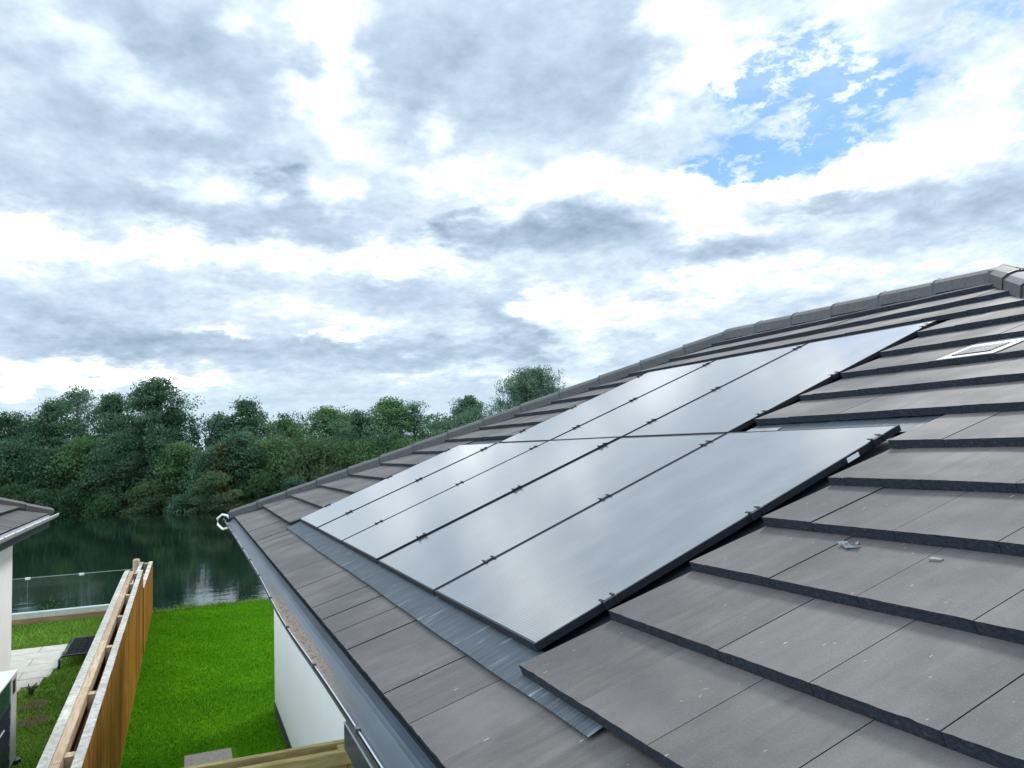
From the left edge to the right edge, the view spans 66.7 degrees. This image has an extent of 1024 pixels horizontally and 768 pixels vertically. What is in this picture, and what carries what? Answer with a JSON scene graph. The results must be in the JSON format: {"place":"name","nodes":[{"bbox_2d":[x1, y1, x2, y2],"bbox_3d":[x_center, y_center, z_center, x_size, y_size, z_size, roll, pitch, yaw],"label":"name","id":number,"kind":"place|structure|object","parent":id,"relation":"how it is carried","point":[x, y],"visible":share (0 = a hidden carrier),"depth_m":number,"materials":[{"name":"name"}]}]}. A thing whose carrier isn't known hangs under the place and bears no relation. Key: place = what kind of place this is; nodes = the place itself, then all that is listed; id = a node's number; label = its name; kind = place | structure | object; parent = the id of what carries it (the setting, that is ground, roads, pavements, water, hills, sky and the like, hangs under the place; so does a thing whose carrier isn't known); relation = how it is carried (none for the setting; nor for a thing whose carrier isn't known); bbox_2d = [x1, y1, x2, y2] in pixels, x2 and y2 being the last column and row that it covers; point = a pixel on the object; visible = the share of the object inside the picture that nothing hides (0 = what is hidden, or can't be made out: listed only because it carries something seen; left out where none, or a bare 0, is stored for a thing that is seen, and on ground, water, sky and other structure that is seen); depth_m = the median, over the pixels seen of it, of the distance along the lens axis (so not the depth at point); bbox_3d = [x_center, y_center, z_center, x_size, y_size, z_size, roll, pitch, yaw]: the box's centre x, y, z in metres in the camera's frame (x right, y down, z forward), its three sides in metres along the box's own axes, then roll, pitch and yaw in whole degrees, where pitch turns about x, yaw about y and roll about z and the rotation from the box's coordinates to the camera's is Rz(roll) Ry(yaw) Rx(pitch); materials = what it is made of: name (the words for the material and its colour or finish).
{"place":"outdoors","nodes":[
{"label":"outdoors","id":0,"kind":"place"},
{"bbox_2d":[11,644,67,692],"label":"patio","id":1,"kind":"structure","parent":0,"point":[32,666],"depth_m":12.56,"materials":[{"name":"stone"}]},
{"bbox_2d":[9,615,103,767],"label":"neighbour lawn","id":2,"kind":"structure","parent":0,"point":[40,710],"depth_m":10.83,"materials":[{"name":"green plant"}]},
{"bbox_2d":[0,670,20,767],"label":"garden cabinet","id":3,"kind":"object","parent":2,"relation":"on","point":[8,700],"visible":1,"depth_m":8.21,"materials":[{"name":"white plastic"}]},
{"bbox_2d":[27,682,37,694],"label":"weed","id":4,"kind":"object","parent":2,"relation":"on","point":[31,689],"visible":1,"depth_m":10.84,"materials":[{"name":"green plant"}]},
{"bbox_2d":[17,698,49,726],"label":"bare soil","id":5,"kind":"structure","parent":2,"relation":"on","point":[34,721],"depth_m":9.96,"materials":[{"name":"brown soil"}]},
{"bbox_2d":[58,635,95,668],"bbox_3d":[-6.982,4.424,12.935,0.832,0.216,1.302,0,-5,-23],"label":"garden table","id":6,"kind":"object","parent":2,"relation":"on","point":[79,646],"visible":0.45,"depth_m":12.88,"materials":[{"name":"black metal"}]},
{"bbox_2d":[12,509,267,611],"bbox_3d":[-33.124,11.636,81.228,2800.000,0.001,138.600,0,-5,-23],"label":"water","id":7,"kind":"structure","parent":0,"point":[197,558],"depth_m":33.40,"materials":[{"name":"green liquid"}]},
{"bbox_2d":[69,453,315,748],"bbox_3d":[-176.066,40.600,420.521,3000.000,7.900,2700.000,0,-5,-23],"label":"ground","id":8,"kind":"structure","parent":0,"point":[242,500],"depth_m":59.90,"materials":[{"name":"green plant"}]},
{"bbox_2d":[0,483,33,502],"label":"waterside shrub","id":9,"kind":"object","parent":8,"relation":"on","point":[18,493],"visible":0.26,"depth_m":57.37,"materials":[{"name":"green plant"}]},
{"bbox_2d":[0,435,49,501],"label":"broadleaf tree","id":10,"kind":"object","parent":8,"relation":"on","point":[13,449],"visible":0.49,"depth_m":60.23,"materials":[{"name":"green plant"}]},
{"bbox_2d":[0,410,54,485],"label":"broadleaf tree","id":11,"kind":"object","parent":8,"relation":"on","point":[8,424],"visible":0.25,"depth_m":63.84,"materials":[{"name":"green plant"}]},
{"bbox_2d":[0,497,58,671],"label":"bungalow","id":12,"kind":"object","parent":8,"relation":"on","point":[20,521],"visible":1,"depth_m":10.96,"materials":[{"name":"paint"}]},
{"bbox_2d":[3,442,81,498],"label":"broadleaf tree","id":13,"kind":"object","parent":8,"relation":"on","point":[40,463],"visible":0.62,"depth_m":60.60,"materials":[{"name":"green plant"}]},
{"bbox_2d":[23,487,67,513],"bbox_3d":[-35.708,9.689,58.214,3.960,3.940,5.005,-3,-5,17],"label":"waterside shrub","id":14,"kind":"object","parent":8,"relation":"on","point":[41,500],"visible":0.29,"depth_m":58.06,"materials":[{"name":"green plant"}]},
{"bbox_2d":[13,397,86,466],"bbox_3d":[-38.383,5.576,64.445,5.663,9.238,5.618,2,-6,-42],"label":"broadleaf tree","id":15,"kind":"object","parent":8,"relation":"on","point":[45,423],"visible":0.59,"depth_m":63.73,"materials":[{"name":"green plant"}]},
{"bbox_2d":[11,610,106,625],"bbox_3d":[-10.758,4.845,15.297,6.026,0.217,0.120,0,-5,-23],"label":"sleeper edging","id":16,"kind":"object","parent":8,"relation":"on","point":[35,620],"visible":0.28,"depth_m":15.86,"materials":[{"name":"brown wood"}]},
{"bbox_2d":[12,569,132,619],"bbox_3d":[-11.189,4.376,15.257,6.849,0.855,0.160,0,-5,-23],"label":"glass balustrade","id":17,"kind":"object","parent":16,"relation":"on","point":[54,595],"visible":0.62,"depth_m":16.06,"materials":[{"name":"clear glass"}]},
{"bbox_2d":[44,485,97,515],"bbox_3d":[-33.310,9.530,58.652,5.293,3.851,3.811,-2,-5,2],"label":"waterside shrub","id":18,"kind":"object","parent":8,"relation":"on","point":[74,496],"visible":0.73,"depth_m":58.17,"materials":[{"name":"green plant"}]},
{"bbox_2d":[41,384,106,479],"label":"birch tree","id":19,"kind":"object","parent":8,"relation":"on","point":[75,401],"visible":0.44,"depth_m":67.28,"materials":[{"name":"green plant"}]},
{"bbox_2d":[44,436,114,506],"bbox_3d":[-34.284,7.086,62.098,5.989,5.966,5.518,-5,-5,33],"label":"broadleaf tree","id":20,"kind":"object","parent":8,"relation":"on","point":[78,447],"visible":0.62,"depth_m":61.18,"materials":[{"name":"green plant"}]},
{"bbox_2d":[36,559,152,767],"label":"garden fence","id":21,"kind":"object","parent":8,"relation":"on","point":[90,728],"visible":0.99,"depth_m":7.80,"materials":[{"name":"brown wood"}]},
{"bbox_2d":[80,492,126,515],"bbox_3d":[-30.424,9.716,58.155,3.409,3.279,4.265,0,-5,-23],"label":"waterside shrub","id":22,"kind":"object","parent":8,"relation":"on","point":[106,503],"visible":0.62,"depth_m":57.69,"materials":[{"name":"green plant"}]},
{"bbox_2d":[76,392,135,470],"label":"broadleaf tree","id":23,"kind":"object","parent":8,"relation":"on","point":[109,402],"visible":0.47,"depth_m":65.04,"materials":[{"name":"green plant"}]},
{"bbox_2d":[71,427,152,505],"bbox_3d":[-31.278,6.624,61.883,6.358,6.354,6.757,0,-5,-23],"label":"broadleaf tree","id":24,"kind":"object","parent":8,"relation":"on","point":[117,439],"visible":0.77,"depth_m":60.56,"materials":[{"name":"green plant"}]},
{"bbox_2d":[116,479,173,513],"bbox_3d":[-27.747,9.229,59.059,4.368,4.057,4.236,0,-5,-23],"label":"waterside shrub","id":25,"kind":"object","parent":8,"relation":"on","point":[147,490],"visible":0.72,"depth_m":58.69,"materials":[{"name":"green plant"}]},
{"bbox_2d":[90,375,209,487],"bbox_3d":[-29.511,4.460,63.980,9.211,10.801,7.720,0,-5,-23],"label":"windswept tree","id":26,"kind":"object","parent":8,"relation":"on","point":[145,400],"visible":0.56,"depth_m":63.59,"materials":[{"name":"green plant"}]},
{"bbox_2d":[113,424,198,500],"bbox_3d":[-28.170,6.468,62.074,7.276,6.632,6.001,0,-5,-23],"label":"broadleaf tree","id":27,"kind":"object","parent":8,"relation":"on","point":[163,436],"visible":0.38,"depth_m":61.32,"materials":[{"name":"green plant"}]},
{"bbox_2d":[143,440,199,505],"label":"broadleaf tree","id":28,"kind":"object","parent":8,"relation":"on","point":[172,465],"visible":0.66,"depth_m":60.71,"materials":[{"name":"green plant"}]},
{"bbox_2d":[153,402,192,449],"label":"broadleaf tree","id":29,"kind":"object","parent":8,"relation":"on","point":[175,412],"visible":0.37,"depth_m":64.51,"materials":[{"name":"green plant"}]},
{"bbox_2d":[162,493,197,512],"bbox_3d":[-24.556,9.614,57.919,2.803,3.030,3.473,-3,-5,11],"label":"waterside shrub","id":30,"kind":"object","parent":8,"relation":"on","point":[181,503],"visible":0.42,"depth_m":57.56,"materials":[{"name":"green plant"}]},
{"bbox_2d":[181,415,203,452],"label":"sapling","id":31,"kind":"object","parent":8,"relation":"on","point":[194,434],"visible":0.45,"depth_m":65.24,"materials":[{"name":"plant"}]},
{"bbox_2d":[178,445,234,504],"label":"broadleaf tree","id":32,"kind":"object","parent":8,"relation":"on","point":[201,467],"visible":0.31,"depth_m":59.48,"materials":[{"name":"green plant"}]},
{"bbox_2d":[152,597,268,613],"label":"bank grass","id":33,"kind":"structure","parent":8,"relation":"on","point":[215,605],"depth_m":16.89,"materials":[{"name":"green plant"}]},
{"bbox_2d":[185,471,243,512],"bbox_3d":[-21.849,8.546,56.800,5.377,4.563,3.599,-2,-5,3],"label":"waterside shrub","id":34,"kind":"object","parent":8,"relation":"on","point":[210,483],"visible":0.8,"depth_m":56.25,"materials":[{"name":"green plant"}]},
{"bbox_2d":[199,411,241,448],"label":"weeping birch","id":35,"kind":"object","parent":8,"relation":"on","point":[221,419],"visible":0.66,"depth_m":65.53,"materials":[{"name":"green plant"}]},
{"bbox_2d":[206,444,235,506],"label":"broadleaf tree","id":36,"kind":"object","parent":8,"relation":"on","point":[221,448],"visible":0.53,"depth_m":59.51,"materials":[{"name":"green plant"}]},
{"bbox_2d":[192,431,267,498],"bbox_3d":[-21.615,6.505,60.807,5.564,5.826,6.128,-6,-6,42],"label":"broadleaf tree","id":37,"kind":"object","parent":8,"relation":"on","point":[242,444],"visible":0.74,"depth_m":60.24,"materials":[{"name":"green plant"}]},
{"bbox_2d":[227,395,265,448],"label":"broadleaf tree","id":38,"kind":"object","parent":8,"relation":"on","point":[246,409],"visible":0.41,"depth_m":66.66,"materials":[{"name":"green plant"}]},
{"bbox_2d":[0,402,508,504],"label":"woodland","id":39,"kind":"object","parent":8,"relation":"on","point":[345,429],"visible":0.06,"depth_m":66.69,"materials":[{"name":"green plant"}]},
{"bbox_2d":[235,468,284,505],"bbox_3d":[-18.939,8.584,58.379,4.563,4.525,3.283,-2,-5,4],"label":"waterside shrub","id":40,"kind":"object","parent":8,"relation":"on","point":[258,491],"visible":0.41,"depth_m":57.91,"materials":[{"name":"green plant"}]},
{"bbox_2d":[184,739,354,767],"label":"garden fence","id":41,"kind":"object","parent":8,"relation":"on","point":[332,754],"visible":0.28,"depth_m":4.83,"materials":[{"name":"brown wood"}]},
{"bbox_2d":[236,434,309,495],"bbox_3d":[-18.700,6.724,61.605,6.243,5.618,4.787,-2,-5,-1],"label":"broadleaf tree","id":42,"kind":"object","parent":8,"relation":"on","point":[272,445],"visible":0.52,"depth_m":60.89,"materials":[{"name":"green plant"}]},
{"bbox_2d":[255,417,315,473],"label":"broadleaf tree","id":43,"kind":"object","parent":8,"relation":"on","point":[285,425],"visible":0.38,"depth_m":66.83,"materials":[{"name":"green plant"}]},
{"bbox_2d":[279,473,307,492],"bbox_3d":[-16.506,8.746,58.406,3.470,4.121,3.850,0,-5,-23],"label":"waterside shrub","id":44,"kind":"object","parent":8,"relation":"on","point":[292,481],"visible":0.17,"depth_m":57.86,"materials":[{"name":"green plant"}]},
{"bbox_2d":[264,437,347,491],"bbox_3d":[-16.171,7.503,61.510,6.908,6.620,8.279,0,-5,-23],"label":"willow tree","id":45,"kind":"object","parent":8,"relation":"on","point":[310,454],"visible":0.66,"depth_m":60.33,"materials":[{"name":"green plant"}]},
{"bbox_2d":[296,405,360,446],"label":"broadleaf tree","id":46,"kind":"object","parent":8,"relation":"on","point":[325,410],"visible":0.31,"depth_m":71.92,"materials":[{"name":"green plant"}]},
{"bbox_2d":[325,441,355,471],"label":"broadleaf tree","id":47,"kind":"object","parent":8,"relation":"on","point":[343,451],"visible":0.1,"depth_m":64.08,"materials":[{"name":"green plant"}]},
{"bbox_2d":[334,409,380,449],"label":"broadleaf tree","id":48,"kind":"object","parent":8,"relation":"on","point":[359,419],"visible":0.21,"depth_m":70.30,"materials":[{"name":"green plant"}]},
{"bbox_2d":[337,439,391,470],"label":"willow tree","id":49,"kind":"object","parent":8,"relation":"on","point":[363,452],"visible":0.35,"depth_m":64.06,"materials":[{"name":"green plant"}]},
{"bbox_2d":[366,396,416,445],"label":"broadleaf tree","id":50,"kind":"object","parent":8,"relation":"on","point":[384,408],"visible":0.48,"depth_m":72.58,"materials":[{"name":"green plant"}]},
{"bbox_2d":[369,437,418,458],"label":"broadleaf tree","id":51,"kind":"object","parent":8,"relation":"on","point":[401,443],"visible":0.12,"depth_m":65.21,"materials":[{"name":"green plant"}]},
{"bbox_2d":[402,400,430,440],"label":"sparse tree","id":52,"kind":"object","parent":8,"relation":"on","point":[414,408],"visible":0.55,"depth_m":74.20,"materials":[{"name":"green plant"}]},
{"bbox_2d":[407,418,457,439],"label":"broadleaf tree","id":53,"kind":"object","parent":8,"relation":"on","point":[422,433],"visible":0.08,"depth_m":73.12,"materials":[{"name":"green plant"}]},
{"bbox_2d":[439,395,491,426],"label":"weeping birch","id":54,"kind":"object","parent":8,"relation":"on","point":[469,400],"visible":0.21,"depth_m":83.49,"materials":[{"name":"green plant"}]},
{"bbox_2d":[483,364,566,414],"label":"weeping birch","id":55,"kind":"object","parent":8,"relation":"on","point":[531,384],"visible":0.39,"depth_m":84.78,"materials":[{"name":"green plant"}]},
{"bbox_2d":[216,264,1023,767],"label":"bungalow","id":56,"kind":"object","parent":8,"relation":"on","point":[790,632],"visible":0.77,"depth_m":2.31,"materials":[{"name":"tile"}]},
{"bbox_2d":[299,443,496,529],"bbox_3d":[-1.076,0.916,7.245,1.752,0.036,1.115,-24,4,-23],"label":"solar panel","id":57,"kind":"object","parent":56,"relation":"on","point":[328,513],"visible":0.91,"depth_m":7.18,"materials":[{"name":"black"}]},
{"bbox_2d":[317,441,546,543],"bbox_3d":[-0.651,0.822,6.236,1.752,0.036,1.096,-24,4,-23],"label":"solar panel","id":58,"kind":"object","parent":56,"relation":"on","point":[346,526],"visible":0.84,"depth_m":6.18,"materials":[{"name":"black"}]},
{"bbox_2d":[342,437,619,562],"bbox_3d":[-0.230,0.725,5.235,1.752,0.038,1.096,-24,4,-23],"label":"solar panel","id":59,"kind":"object","parent":56,"relation":"on","point":[388,536],"visible":0.83,"depth_m":5.14,"materials":[{"name":"black"}]},
{"bbox_2d":[377,433,724,595],"bbox_3d":[0.193,0.635,4.235,1.752,0.038,1.096,-24,5,-23],"label":"solar panel","id":60,"kind":"object","parent":56,"relation":"on","point":[431,563],"visible":0.79,"depth_m":4.14,"materials":[{"name":"black"}]},
{"bbox_2d":[499,360,714,442],"bbox_3d":[0.834,0.168,6.933,1.752,0.036,1.115,-24,5,-23],"label":"solar panel","id":61,"kind":"object","parent":56,"relation":"on","point":[572,418],"visible":0.87,"depth_m":6.87,"materials":[{"name":"black"}]},
{"bbox_2d":[435,425,901,651],"bbox_3d":[0.611,0.539,3.240,1.752,0.035,1.081,-24,4,-23],"label":"solar panel","id":62,"kind":"object","parent":56,"relation":"on","point":[537,593],"visible":1,"depth_m":3.08,"materials":[{"name":"black"}]},
{"bbox_2d":[552,344,805,439],"bbox_3d":[1.259,0.074,5.924,1.752,0.037,1.096,-24,4,-23],"label":"solar panel","id":63,"kind":"object","parent":56,"relation":"on","point":[645,409],"visible":0.78,"depth_m":5.86,"materials":[{"name":"black"}]},
{"bbox_2d":[623,320,936,436],"bbox_3d":[1.678,-0.019,4.930,1.752,0.036,1.081,-24,5,-23],"label":"solar panel","id":64,"kind":"object","parent":56,"relation":"on","point":[742,402],"visible":0.82,"depth_m":4.81,"materials":[{"name":"black"}]},
{"bbox_2d":[838,541,860,547],"bbox_3d":[0.991,0.469,2.288,0.036,0.022,0.076,0,-5,-23],"label":"plastic scrap","id":65,"kind":"object","parent":56,"relation":"on","point":[845,544],"visible":1,"depth_m":2.27,"materials":[{"name":"grey plastic"}]},
{"bbox_2d":[928,557,943,560],"bbox_3d":[1.098,0.454,2.012,0.012,0.010,0.035,1,-5,-33],"label":"mortar chip","id":66,"kind":"object","parent":56,"relation":"on","point":[935,559],"visible":1,"depth_m":2.01,"materials":[{"name":"grey concrete"}]},
{"bbox_2d":[119,600,285,767],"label":"lawn","id":67,"kind":"structure","parent":0,"point":[233,749],"depth_m":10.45,"materials":[{"name":"green plant"}]},
{"bbox_2d":[184,748,232,766],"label":"paving slab","id":68,"kind":"structure","parent":67,"relation":"on","point":[207,757],"depth_m":8.35,"materials":[{"name":"concrete"}]},
{"bbox_2d":[0,0,1023,451],"label":"sky","id":69,"kind":"structure","parent":0,"point":[299,206],"materials":[{"name":"white"}]}
]}

